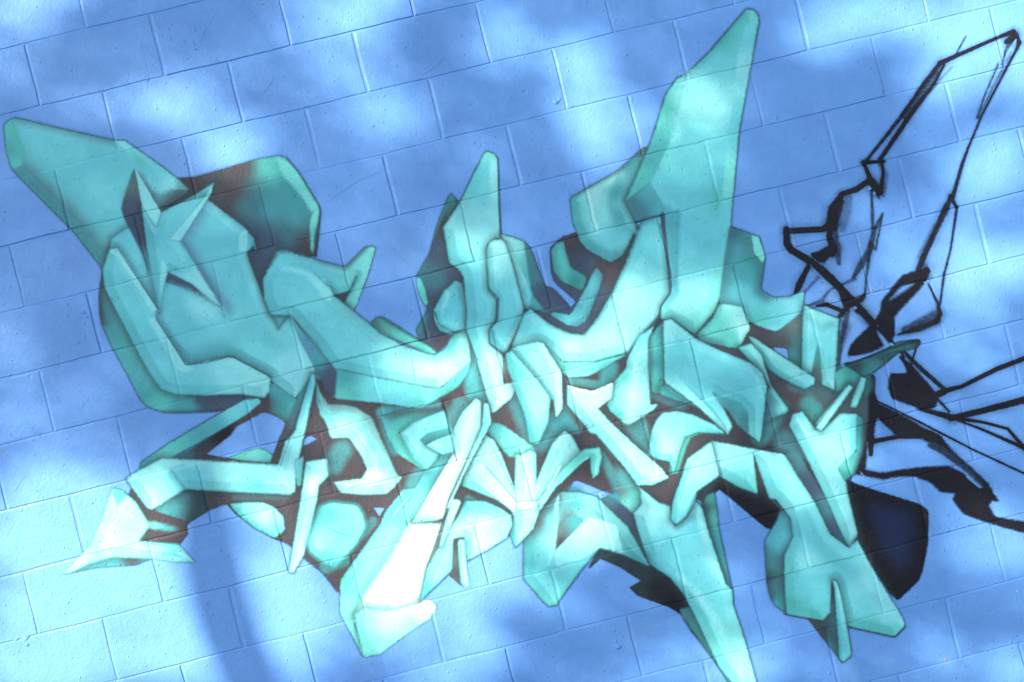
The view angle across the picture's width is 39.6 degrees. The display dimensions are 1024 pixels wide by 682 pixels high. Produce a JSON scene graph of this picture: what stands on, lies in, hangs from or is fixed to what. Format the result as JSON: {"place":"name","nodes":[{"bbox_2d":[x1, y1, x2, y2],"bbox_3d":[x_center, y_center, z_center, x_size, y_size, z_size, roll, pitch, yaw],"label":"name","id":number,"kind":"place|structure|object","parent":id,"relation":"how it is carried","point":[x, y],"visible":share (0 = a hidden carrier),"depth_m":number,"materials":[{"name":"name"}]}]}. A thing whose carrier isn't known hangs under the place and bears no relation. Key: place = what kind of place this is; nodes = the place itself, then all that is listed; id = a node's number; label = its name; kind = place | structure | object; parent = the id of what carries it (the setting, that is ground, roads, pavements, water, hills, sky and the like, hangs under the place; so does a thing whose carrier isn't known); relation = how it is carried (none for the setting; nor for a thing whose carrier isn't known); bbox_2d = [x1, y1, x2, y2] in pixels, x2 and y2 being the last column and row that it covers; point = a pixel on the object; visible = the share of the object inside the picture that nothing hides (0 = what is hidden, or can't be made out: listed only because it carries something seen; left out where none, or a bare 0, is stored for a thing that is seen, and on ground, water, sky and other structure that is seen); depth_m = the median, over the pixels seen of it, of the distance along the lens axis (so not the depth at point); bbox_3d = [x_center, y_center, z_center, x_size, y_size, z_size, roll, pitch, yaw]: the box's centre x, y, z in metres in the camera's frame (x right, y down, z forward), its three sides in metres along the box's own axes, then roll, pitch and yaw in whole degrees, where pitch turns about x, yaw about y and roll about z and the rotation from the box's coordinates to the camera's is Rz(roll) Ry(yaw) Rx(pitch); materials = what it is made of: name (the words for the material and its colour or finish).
{"place":"outdoors","nodes":[
{"label":"outdoors","id":0,"kind":"place"},
{"label":"ground","id":1,"kind":"structure","parent":0,"visible":0},
{"bbox_2d":[0,0,1023,681],"bbox_3d":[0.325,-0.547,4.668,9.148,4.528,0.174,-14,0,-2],"label":"block wall","id":2,"kind":"structure","parent":1,"relation":"on","point":[382,126],"depth_m":4.57,"materials":[{"name":"blue paint"}]},
{"bbox_2d":[4,8,904,681],"bbox_3d":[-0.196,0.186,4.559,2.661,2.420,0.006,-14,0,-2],"label":"graffiti lettering","id":3,"kind":"object","parent":2,"relation":"attached to","point":[658,378],"visible":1,"depth_m":4.57,"materials":[{"name":"paint"}]},
{"bbox_2d":[783,29,1023,598],"bbox_3d":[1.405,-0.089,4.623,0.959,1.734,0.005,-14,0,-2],"label":"graffiti sketch","id":4,"kind":"object","parent":2,"relation":"attached to","point":[892,539],"visible":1,"depth_m":4.62,"materials":[{"name":"paint"}]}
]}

